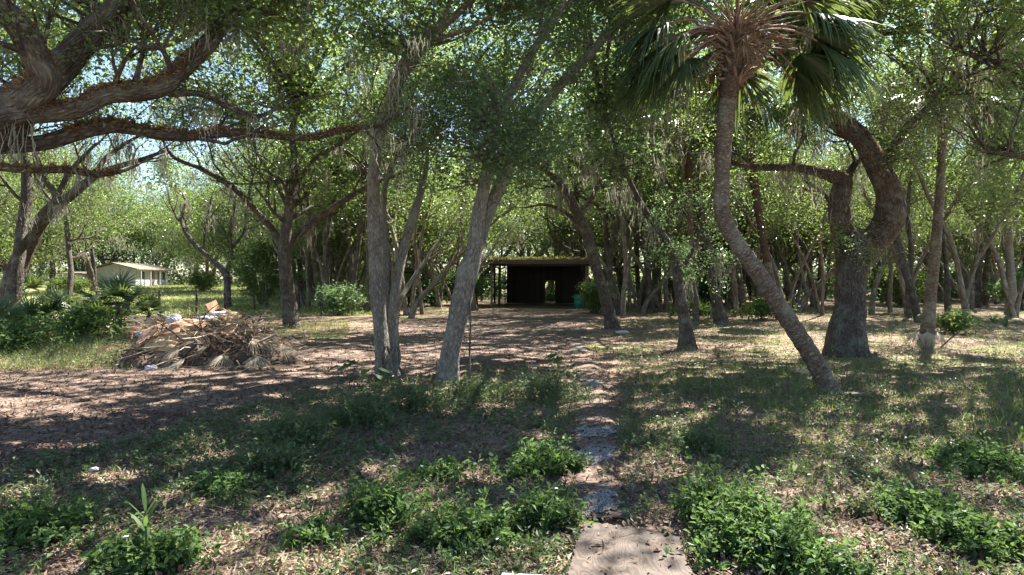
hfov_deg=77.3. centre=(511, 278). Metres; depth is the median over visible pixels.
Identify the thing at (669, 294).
oak
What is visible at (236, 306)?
field grass
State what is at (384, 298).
oak tree
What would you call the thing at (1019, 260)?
slender tree
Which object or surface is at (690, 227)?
slender tree
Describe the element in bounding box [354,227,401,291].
slender tree
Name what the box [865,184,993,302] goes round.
oak
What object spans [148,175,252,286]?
oak
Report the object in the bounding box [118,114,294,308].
oak
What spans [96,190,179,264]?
oak
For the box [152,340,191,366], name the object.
dead frond
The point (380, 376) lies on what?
broadleaf plant
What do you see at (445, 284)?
slender tree
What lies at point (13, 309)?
palmetto
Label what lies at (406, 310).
slender tree
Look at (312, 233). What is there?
oak tree
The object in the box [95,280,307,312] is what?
wire fence
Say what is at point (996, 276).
slender tree
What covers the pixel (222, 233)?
oak
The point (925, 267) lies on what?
slender tree
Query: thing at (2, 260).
oak
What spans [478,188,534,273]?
slender tree
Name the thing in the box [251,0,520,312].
oak tree
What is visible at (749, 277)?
slender tree
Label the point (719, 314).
oak tree
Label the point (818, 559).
weed clump
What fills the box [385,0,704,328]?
oak tree
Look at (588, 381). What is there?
gravel path
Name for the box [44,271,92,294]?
shrub
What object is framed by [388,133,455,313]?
slender tree
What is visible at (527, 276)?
shed
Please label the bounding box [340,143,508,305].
oak
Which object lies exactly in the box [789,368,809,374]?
stone
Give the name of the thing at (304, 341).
soil mound
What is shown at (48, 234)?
oak
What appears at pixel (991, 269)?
oak
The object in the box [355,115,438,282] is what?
slender tree
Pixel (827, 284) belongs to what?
oak
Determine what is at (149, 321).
cardboard sheet
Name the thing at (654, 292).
slender tree
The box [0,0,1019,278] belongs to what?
sky
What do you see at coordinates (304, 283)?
oak
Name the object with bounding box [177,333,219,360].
dead frond
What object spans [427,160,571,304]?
oak tree
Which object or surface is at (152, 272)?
door
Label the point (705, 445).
weed clump
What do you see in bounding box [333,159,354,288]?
slender tree
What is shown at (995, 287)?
shrub
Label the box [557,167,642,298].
oak
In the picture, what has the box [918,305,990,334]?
shrub
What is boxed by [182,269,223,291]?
shrub
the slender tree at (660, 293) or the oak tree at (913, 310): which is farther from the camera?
the slender tree at (660, 293)
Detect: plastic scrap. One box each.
[88,467,98,471]
[615,330,628,333]
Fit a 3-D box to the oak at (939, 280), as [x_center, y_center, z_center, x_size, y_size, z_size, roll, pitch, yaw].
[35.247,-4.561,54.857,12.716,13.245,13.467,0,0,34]
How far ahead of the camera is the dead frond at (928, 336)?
16.19 m
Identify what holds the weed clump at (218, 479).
on the ground at (354, 321)
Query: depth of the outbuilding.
70.09 m
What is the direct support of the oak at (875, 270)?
on the ground at (354, 321)
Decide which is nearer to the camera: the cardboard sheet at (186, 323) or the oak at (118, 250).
the cardboard sheet at (186, 323)
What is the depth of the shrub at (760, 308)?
26.87 m
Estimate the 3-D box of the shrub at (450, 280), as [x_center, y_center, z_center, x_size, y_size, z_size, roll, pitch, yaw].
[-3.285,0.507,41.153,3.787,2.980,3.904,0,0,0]
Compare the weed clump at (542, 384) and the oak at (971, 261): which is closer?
the weed clump at (542, 384)
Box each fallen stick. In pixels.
[845,392,871,398]
[940,331,959,346]
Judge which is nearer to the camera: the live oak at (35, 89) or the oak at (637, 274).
the live oak at (35, 89)
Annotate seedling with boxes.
[123,483,168,566]
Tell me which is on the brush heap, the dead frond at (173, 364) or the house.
the dead frond at (173, 364)
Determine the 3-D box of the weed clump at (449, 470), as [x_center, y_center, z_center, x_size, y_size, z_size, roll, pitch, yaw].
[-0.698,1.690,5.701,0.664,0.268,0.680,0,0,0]
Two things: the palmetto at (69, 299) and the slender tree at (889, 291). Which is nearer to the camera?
the palmetto at (69, 299)
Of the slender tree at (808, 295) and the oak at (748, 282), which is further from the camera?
the oak at (748, 282)
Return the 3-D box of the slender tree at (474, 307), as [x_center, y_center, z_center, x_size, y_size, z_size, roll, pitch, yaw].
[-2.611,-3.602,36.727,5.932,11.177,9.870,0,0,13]
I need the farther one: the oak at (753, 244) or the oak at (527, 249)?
the oak at (527, 249)
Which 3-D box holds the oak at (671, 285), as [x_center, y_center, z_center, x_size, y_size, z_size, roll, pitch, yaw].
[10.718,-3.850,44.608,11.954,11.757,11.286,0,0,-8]
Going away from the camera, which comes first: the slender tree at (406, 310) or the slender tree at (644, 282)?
the slender tree at (406, 310)
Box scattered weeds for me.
[0,357,1023,574]
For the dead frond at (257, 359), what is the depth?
12.46 m
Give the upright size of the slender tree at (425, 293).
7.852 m
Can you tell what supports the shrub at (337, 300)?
on the ground at (354, 321)
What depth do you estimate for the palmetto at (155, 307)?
23.91 m
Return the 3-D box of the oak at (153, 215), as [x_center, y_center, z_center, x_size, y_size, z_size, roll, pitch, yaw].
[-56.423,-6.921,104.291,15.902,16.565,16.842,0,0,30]
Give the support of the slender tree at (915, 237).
on the ground at (354, 321)
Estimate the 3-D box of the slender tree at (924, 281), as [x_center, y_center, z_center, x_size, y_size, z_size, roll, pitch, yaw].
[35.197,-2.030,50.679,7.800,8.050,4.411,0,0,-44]
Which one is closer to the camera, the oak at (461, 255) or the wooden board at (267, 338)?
the wooden board at (267, 338)
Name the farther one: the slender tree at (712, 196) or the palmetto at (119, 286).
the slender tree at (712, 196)
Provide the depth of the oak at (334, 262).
40.29 m
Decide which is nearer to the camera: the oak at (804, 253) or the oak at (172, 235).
the oak at (804, 253)
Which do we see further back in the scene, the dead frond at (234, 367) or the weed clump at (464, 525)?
the dead frond at (234, 367)
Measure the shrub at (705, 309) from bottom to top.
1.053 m
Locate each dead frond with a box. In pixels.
[97,344,121,355]
[127,325,141,339]
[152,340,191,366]
[156,354,198,369]
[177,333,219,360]
[199,348,234,368]
[225,360,261,369]
[231,321,260,335]
[238,349,273,367]
[247,334,284,359]
[259,363,290,369]
[268,342,304,363]
[902,328,923,345]
[915,329,941,346]
[932,329,949,346]
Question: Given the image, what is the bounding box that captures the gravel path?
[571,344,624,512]
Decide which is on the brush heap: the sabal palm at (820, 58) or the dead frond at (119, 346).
the dead frond at (119, 346)
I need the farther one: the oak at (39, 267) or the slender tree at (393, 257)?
the oak at (39, 267)
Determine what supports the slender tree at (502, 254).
on the ground at (354, 321)
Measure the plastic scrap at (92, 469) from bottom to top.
0.038 m
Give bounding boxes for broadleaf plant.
[329,360,367,380]
[357,366,394,385]
[544,352,562,367]
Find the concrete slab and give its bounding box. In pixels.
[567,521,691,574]
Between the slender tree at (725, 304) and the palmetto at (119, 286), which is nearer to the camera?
the palmetto at (119, 286)
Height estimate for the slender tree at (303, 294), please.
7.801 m
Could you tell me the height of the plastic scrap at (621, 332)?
0.099 m
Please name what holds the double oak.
on the ground at (354, 321)
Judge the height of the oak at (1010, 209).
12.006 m
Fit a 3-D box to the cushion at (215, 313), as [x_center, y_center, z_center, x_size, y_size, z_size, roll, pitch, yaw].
[-6.311,0.770,13.903,0.647,0.118,0.319,0,0,-12]
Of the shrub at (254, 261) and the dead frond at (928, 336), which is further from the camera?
the shrub at (254, 261)
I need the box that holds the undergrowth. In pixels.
[0,233,1021,300]
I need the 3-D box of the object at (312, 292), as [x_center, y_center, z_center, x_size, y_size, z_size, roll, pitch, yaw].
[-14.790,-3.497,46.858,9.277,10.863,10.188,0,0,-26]
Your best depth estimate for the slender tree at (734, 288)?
29.50 m
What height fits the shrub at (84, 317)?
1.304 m
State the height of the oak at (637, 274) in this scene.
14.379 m
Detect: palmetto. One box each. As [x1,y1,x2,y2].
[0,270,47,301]
[0,292,37,338]
[1,298,64,335]
[4,290,70,328]
[33,284,72,315]
[38,284,96,318]
[58,290,140,326]
[70,267,158,331]
[132,291,168,318]
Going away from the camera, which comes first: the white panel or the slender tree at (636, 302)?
the white panel
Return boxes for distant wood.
[0,106,1021,287]
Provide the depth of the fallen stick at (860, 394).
9.26 m
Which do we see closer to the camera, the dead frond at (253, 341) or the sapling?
the dead frond at (253, 341)
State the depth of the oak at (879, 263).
41.45 m
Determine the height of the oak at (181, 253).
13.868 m
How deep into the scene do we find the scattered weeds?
4.81 m
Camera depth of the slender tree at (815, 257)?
43.85 m
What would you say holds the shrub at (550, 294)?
on the ground at (354, 321)
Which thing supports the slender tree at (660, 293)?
on the ground at (354, 321)
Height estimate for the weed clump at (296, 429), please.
0.466 m
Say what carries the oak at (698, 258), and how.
on the ground at (354, 321)
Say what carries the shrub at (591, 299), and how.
on the ground at (354, 321)
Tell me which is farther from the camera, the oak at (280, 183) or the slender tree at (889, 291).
the oak at (280, 183)
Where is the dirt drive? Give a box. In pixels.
[0,309,598,467]
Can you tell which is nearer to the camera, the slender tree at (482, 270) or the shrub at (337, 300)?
the shrub at (337, 300)
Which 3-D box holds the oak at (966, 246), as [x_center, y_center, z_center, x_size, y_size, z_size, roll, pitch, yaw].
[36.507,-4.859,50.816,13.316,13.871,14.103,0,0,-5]
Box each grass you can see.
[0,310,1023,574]
[77,284,371,315]
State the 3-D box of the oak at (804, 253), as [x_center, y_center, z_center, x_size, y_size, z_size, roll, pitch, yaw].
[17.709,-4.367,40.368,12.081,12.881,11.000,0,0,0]
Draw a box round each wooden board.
[116,347,158,360]
[126,329,158,355]
[153,351,181,353]
[246,333,277,347]
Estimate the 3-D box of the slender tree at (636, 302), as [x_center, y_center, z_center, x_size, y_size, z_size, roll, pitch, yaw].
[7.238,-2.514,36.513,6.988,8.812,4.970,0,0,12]
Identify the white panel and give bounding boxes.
[502,573,533,574]
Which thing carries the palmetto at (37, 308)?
on the ground at (354, 321)
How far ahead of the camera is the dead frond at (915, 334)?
16.41 m
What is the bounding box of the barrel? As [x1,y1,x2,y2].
[574,294,583,307]
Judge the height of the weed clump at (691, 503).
0.526 m
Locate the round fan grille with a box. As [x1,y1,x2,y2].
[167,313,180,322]
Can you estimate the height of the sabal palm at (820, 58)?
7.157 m
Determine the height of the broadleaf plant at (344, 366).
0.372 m
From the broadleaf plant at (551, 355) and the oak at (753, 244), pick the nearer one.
the broadleaf plant at (551, 355)
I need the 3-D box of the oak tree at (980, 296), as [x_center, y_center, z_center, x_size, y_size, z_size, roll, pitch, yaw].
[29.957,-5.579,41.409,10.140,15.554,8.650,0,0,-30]
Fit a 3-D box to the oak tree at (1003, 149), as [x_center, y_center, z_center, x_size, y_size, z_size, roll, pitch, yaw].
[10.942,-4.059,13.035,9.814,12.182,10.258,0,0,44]
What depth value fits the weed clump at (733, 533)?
3.97 m
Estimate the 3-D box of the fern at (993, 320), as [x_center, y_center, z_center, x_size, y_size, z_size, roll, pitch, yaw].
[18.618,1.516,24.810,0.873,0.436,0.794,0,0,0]
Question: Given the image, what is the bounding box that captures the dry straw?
[0,332,1023,574]
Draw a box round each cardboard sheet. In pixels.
[138,320,182,341]
[140,318,160,330]
[143,331,198,349]
[151,339,176,351]
[180,318,208,331]
[213,322,236,335]
[219,310,244,325]
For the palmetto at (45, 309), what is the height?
1.462 m
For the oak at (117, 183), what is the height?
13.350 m
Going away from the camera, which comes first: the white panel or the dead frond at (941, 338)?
the white panel
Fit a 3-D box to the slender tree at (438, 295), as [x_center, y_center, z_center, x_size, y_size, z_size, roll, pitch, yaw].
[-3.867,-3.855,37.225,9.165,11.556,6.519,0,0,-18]
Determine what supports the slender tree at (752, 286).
on the ground at (354, 321)
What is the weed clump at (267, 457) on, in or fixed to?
on the ground at (354, 321)
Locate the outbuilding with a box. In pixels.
[59,272,87,284]
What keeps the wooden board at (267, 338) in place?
on the brush heap
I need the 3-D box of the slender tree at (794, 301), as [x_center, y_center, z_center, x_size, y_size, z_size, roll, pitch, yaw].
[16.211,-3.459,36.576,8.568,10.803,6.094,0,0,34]
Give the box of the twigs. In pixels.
[0,325,1023,574]
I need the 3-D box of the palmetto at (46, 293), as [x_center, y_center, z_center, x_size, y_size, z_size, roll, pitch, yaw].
[-20.329,1.085,28.085,2.227,1.625,2.619,0,0,17]
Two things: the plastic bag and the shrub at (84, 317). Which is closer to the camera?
the plastic bag
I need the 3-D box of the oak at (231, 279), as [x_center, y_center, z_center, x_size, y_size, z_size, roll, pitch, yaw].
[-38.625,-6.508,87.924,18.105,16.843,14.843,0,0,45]
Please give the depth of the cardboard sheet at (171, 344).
12.30 m
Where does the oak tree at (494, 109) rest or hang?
on the ground at (354, 321)
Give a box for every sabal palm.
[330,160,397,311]
[587,0,902,394]
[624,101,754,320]
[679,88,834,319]
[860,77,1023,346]
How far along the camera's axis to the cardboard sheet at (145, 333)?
12.76 m
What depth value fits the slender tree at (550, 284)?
54.24 m
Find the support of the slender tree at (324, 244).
on the ground at (354, 321)
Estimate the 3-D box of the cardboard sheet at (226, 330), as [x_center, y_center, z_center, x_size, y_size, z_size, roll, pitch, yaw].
[-5.879,1.030,13.068,0.447,0.267,0.219,0,0,11]
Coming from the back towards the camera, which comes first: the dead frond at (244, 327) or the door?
the door
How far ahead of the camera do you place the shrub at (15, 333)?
15.21 m
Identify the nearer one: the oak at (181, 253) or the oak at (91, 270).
the oak at (91, 270)
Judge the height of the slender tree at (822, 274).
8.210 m
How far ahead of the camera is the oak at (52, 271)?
58.44 m
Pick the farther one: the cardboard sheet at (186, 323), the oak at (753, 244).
the oak at (753, 244)
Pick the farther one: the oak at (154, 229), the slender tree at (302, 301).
the oak at (154, 229)
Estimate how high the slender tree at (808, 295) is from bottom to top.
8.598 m
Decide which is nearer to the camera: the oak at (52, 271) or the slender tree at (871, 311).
the slender tree at (871, 311)
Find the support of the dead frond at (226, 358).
on the brush heap
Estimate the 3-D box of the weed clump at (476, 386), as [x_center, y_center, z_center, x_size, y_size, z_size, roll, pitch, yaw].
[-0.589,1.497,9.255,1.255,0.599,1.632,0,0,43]
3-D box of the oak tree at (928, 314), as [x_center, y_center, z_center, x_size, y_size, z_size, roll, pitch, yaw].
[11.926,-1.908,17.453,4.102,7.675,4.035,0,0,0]
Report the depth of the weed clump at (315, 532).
4.18 m
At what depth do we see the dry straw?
5.18 m
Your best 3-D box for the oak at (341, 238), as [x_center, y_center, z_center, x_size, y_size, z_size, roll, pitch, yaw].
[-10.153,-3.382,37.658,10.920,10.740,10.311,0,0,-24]
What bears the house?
on the ground at (354, 321)
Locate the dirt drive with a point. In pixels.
(502, 316)
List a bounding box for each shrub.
[0,312,87,352]
[28,299,144,338]
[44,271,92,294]
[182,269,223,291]
[218,235,305,304]
[310,279,369,315]
[400,274,448,305]
[437,266,488,303]
[545,286,554,300]
[572,278,621,313]
[664,297,710,316]
[685,270,729,305]
[727,293,799,319]
[869,256,926,305]
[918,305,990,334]
[981,268,1023,307]
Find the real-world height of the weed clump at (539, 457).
0.434 m
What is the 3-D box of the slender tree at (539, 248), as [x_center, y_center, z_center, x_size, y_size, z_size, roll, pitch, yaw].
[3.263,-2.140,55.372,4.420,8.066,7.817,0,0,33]
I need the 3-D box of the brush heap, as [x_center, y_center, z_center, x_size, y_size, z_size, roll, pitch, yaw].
[-6.319,1.076,13.716,5.302,1.512,4.305,0,0,0]
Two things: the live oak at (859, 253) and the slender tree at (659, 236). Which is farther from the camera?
the slender tree at (659, 236)
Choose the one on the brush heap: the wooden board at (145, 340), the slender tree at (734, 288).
the wooden board at (145, 340)
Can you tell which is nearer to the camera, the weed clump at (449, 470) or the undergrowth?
the weed clump at (449, 470)
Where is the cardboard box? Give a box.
[205,300,226,315]
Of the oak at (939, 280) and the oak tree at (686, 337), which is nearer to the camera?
the oak tree at (686, 337)
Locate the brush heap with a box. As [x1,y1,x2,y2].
[62,294,331,370]
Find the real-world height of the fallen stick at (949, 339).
0.425 m
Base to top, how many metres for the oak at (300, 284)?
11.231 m
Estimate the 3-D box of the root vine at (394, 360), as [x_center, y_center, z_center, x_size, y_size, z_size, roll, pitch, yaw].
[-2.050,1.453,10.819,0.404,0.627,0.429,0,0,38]
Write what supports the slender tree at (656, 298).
on the ground at (354, 321)
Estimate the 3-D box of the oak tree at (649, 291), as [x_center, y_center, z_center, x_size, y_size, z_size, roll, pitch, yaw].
[5.539,-5.326,30.803,12.440,14.803,12.435,0,0,-31]
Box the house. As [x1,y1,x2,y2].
[84,262,173,285]
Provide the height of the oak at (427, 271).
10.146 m
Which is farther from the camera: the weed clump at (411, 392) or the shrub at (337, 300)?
the shrub at (337, 300)
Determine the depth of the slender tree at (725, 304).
39.56 m
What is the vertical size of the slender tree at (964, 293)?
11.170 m
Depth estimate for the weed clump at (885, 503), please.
4.61 m
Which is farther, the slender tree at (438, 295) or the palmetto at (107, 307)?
the slender tree at (438, 295)
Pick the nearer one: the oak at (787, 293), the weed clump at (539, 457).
the weed clump at (539, 457)
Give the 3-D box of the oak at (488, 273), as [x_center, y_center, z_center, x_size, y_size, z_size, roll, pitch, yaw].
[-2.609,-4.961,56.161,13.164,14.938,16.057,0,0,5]
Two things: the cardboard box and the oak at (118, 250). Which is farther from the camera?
the oak at (118, 250)
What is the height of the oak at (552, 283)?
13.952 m
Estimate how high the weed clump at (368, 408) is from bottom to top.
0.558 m
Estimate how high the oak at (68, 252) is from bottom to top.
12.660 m
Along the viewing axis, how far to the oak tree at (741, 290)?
30.40 m
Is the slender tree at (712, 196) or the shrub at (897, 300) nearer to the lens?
the slender tree at (712, 196)
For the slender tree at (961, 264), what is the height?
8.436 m
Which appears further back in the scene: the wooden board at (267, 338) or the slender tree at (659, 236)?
the slender tree at (659, 236)
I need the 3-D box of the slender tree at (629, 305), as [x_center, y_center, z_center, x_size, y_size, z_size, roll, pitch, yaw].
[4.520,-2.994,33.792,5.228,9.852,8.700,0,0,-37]
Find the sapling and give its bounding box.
[752,171,827,311]
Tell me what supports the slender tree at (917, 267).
on the ground at (354, 321)
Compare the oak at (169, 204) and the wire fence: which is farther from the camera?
the oak at (169, 204)
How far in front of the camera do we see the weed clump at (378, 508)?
4.54 m
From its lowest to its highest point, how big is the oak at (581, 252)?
14.097 m
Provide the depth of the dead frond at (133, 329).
13.46 m
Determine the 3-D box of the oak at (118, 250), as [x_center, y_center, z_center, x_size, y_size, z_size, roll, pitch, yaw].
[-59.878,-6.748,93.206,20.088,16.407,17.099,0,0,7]
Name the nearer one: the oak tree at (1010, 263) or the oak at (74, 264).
the oak tree at (1010, 263)
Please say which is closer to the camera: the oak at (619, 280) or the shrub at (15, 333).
the shrub at (15, 333)
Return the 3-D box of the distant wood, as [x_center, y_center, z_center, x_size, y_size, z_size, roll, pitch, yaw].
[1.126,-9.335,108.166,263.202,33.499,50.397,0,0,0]
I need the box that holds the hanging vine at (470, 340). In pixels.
[469,301,470,379]
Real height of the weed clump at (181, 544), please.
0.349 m
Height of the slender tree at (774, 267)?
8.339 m
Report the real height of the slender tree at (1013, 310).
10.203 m
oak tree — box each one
[56,0,489,328]
[175,32,405,313]
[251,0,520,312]
[265,0,561,377]
[336,0,773,385]
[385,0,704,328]
[427,55,710,314]
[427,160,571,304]
[483,0,786,350]
[515,18,714,312]
[593,0,800,324]
[645,12,923,314]
[799,5,1023,322]
[819,33,1017,312]
[828,0,1023,235]
[881,5,1023,314]
[943,93,1023,307]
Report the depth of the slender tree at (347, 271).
40.36 m
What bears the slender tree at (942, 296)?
on the ground at (354, 321)
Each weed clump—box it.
[0,484,108,557]
[72,511,247,574]
[185,464,252,505]
[211,434,330,483]
[220,394,349,453]
[276,508,346,551]
[310,384,403,436]
[335,454,448,545]
[337,374,475,417]
[397,481,529,555]
[399,449,470,486]
[431,362,518,409]
[467,428,612,486]
[492,361,606,404]
[494,469,598,535]
[635,418,758,458]
[655,450,804,531]
[664,480,867,574]
[744,522,878,574]
[828,467,996,528]
[899,482,1023,574]
[900,429,1023,491]
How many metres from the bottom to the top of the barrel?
0.815 m
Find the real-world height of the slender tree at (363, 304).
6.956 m
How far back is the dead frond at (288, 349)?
12.85 m
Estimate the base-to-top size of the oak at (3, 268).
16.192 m
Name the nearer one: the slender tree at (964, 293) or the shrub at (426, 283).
the slender tree at (964, 293)
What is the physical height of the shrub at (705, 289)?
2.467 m
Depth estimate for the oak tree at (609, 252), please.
31.50 m
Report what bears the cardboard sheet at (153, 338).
on the brush heap
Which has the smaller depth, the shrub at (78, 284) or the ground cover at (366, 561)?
the ground cover at (366, 561)
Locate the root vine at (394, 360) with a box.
[378,345,404,382]
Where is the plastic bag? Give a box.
[144,365,157,369]
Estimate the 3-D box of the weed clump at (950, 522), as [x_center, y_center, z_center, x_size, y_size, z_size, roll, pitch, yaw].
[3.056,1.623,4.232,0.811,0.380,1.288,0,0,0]
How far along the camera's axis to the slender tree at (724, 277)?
29.29 m
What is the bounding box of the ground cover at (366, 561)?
[0,311,1023,574]
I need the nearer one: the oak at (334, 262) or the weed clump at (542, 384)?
the weed clump at (542, 384)
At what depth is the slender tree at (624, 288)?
28.10 m
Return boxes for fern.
[984,313,1002,322]
[996,314,1014,326]
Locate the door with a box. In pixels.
[151,271,153,285]
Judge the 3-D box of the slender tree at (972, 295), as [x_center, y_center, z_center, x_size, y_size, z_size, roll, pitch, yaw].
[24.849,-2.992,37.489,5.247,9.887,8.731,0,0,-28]
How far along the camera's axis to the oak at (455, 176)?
61.23 m
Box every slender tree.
[200,153,321,306]
[222,204,305,299]
[261,151,403,288]
[299,143,360,307]
[333,124,470,314]
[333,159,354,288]
[336,234,365,304]
[354,183,471,309]
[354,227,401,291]
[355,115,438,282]
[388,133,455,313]
[396,160,518,307]
[399,153,498,316]
[403,188,476,301]
[408,176,549,317]
[428,102,525,310]
[455,190,508,300]
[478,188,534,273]
[491,200,516,295]
[502,212,546,256]
[503,204,561,287]
[506,236,556,297]
[530,156,677,311]
[556,144,711,311]
[571,114,683,317]
[580,165,697,307]
[627,201,700,302]
[639,203,687,307]
[641,180,741,312]
[645,168,766,312]
[658,206,732,306]
[659,265,661,302]
[682,186,762,297]
[692,68,793,315]
[709,148,872,304]
[710,154,803,317]
[729,152,826,312]
[737,182,797,300]
[747,144,868,307]
[756,134,873,315]
[782,215,871,292]
[795,153,975,312]
[806,137,858,303]
[818,96,1023,315]
[841,140,952,312]
[854,162,949,314]
[858,160,1022,308]
[864,70,1023,316]
[898,179,931,305]
[901,221,951,306]
[902,184,990,307]
[917,229,974,294]
[924,126,1023,316]
[939,231,999,300]
[960,174,1023,268]
[990,214,1023,303]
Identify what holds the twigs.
on the ground at (354, 321)
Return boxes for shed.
[487,254,589,306]
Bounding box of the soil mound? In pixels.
[280,336,317,346]
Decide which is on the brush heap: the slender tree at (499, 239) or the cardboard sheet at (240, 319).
the cardboard sheet at (240, 319)
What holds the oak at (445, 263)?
on the ground at (354, 321)
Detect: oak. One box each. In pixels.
[0,0,263,322]
[0,0,509,210]
[0,127,105,274]
[0,157,122,279]
[0,164,77,272]
[1,188,109,272]
[2,124,146,298]
[3,141,180,291]
[31,190,96,283]
[33,167,163,262]
[34,149,106,291]
[49,191,143,271]
[65,179,165,271]
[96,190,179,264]
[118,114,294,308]
[125,179,191,266]
[140,183,209,267]
[146,171,227,284]
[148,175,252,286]
[148,217,215,277]
[157,127,319,267]
[158,170,263,288]
[176,178,257,283]
[199,141,329,304]
[217,129,412,260]
[225,143,322,293]
[239,125,442,304]
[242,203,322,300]
[247,157,409,294]
[259,145,407,285]
[315,159,504,305]
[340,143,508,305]
[404,146,504,299]
[404,222,501,273]
[405,102,508,273]
[430,148,539,296]
[482,167,564,274]
[491,84,672,291]
[505,162,590,288]
[513,157,644,282]
[547,178,634,302]
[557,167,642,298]
[564,135,791,304]
[572,171,745,303]
[576,0,1023,357]
[594,118,801,307]
[630,152,789,307]
[632,237,701,300]
[640,128,847,306]
[640,160,824,303]
[739,101,914,284]
[741,136,896,306]
[745,155,814,302]
[751,159,903,301]
[785,147,962,304]
[817,198,863,299]
[824,150,991,299]
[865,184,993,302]
[914,139,998,298]
[921,147,1022,300]
[951,158,1023,300]
[952,163,1023,299]
[961,162,1023,258]
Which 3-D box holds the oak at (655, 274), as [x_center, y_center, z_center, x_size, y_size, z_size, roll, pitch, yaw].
[9.850,-4.493,35.180,10.584,13.086,13.208,0,0,16]
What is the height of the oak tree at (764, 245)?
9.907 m
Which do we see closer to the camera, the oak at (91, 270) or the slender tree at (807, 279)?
the slender tree at (807, 279)
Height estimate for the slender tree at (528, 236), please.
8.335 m
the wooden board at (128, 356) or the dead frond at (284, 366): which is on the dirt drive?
the dead frond at (284, 366)
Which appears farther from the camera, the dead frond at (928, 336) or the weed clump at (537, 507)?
the dead frond at (928, 336)
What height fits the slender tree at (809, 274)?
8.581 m
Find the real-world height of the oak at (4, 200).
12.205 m
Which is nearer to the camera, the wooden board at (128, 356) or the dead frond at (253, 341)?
the wooden board at (128, 356)
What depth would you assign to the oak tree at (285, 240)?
22.33 m
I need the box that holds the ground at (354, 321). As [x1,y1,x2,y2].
[0,279,1023,574]
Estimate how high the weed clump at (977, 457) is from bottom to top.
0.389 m
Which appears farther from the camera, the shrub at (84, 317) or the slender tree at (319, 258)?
the slender tree at (319, 258)
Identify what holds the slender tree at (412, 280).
on the ground at (354, 321)
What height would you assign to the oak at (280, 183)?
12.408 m
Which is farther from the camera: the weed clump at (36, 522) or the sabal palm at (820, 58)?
the sabal palm at (820, 58)
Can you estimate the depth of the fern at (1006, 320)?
22.80 m
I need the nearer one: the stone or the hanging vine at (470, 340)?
the hanging vine at (470, 340)
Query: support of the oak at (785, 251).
on the ground at (354, 321)
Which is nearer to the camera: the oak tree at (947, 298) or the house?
the oak tree at (947, 298)
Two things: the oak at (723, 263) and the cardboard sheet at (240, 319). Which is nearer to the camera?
the cardboard sheet at (240, 319)
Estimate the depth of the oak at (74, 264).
91.56 m
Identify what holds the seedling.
on the ground at (354, 321)
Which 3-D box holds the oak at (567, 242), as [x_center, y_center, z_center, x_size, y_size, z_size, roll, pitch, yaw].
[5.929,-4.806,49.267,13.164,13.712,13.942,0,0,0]
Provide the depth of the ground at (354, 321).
9.13 m
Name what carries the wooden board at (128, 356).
on the brush heap

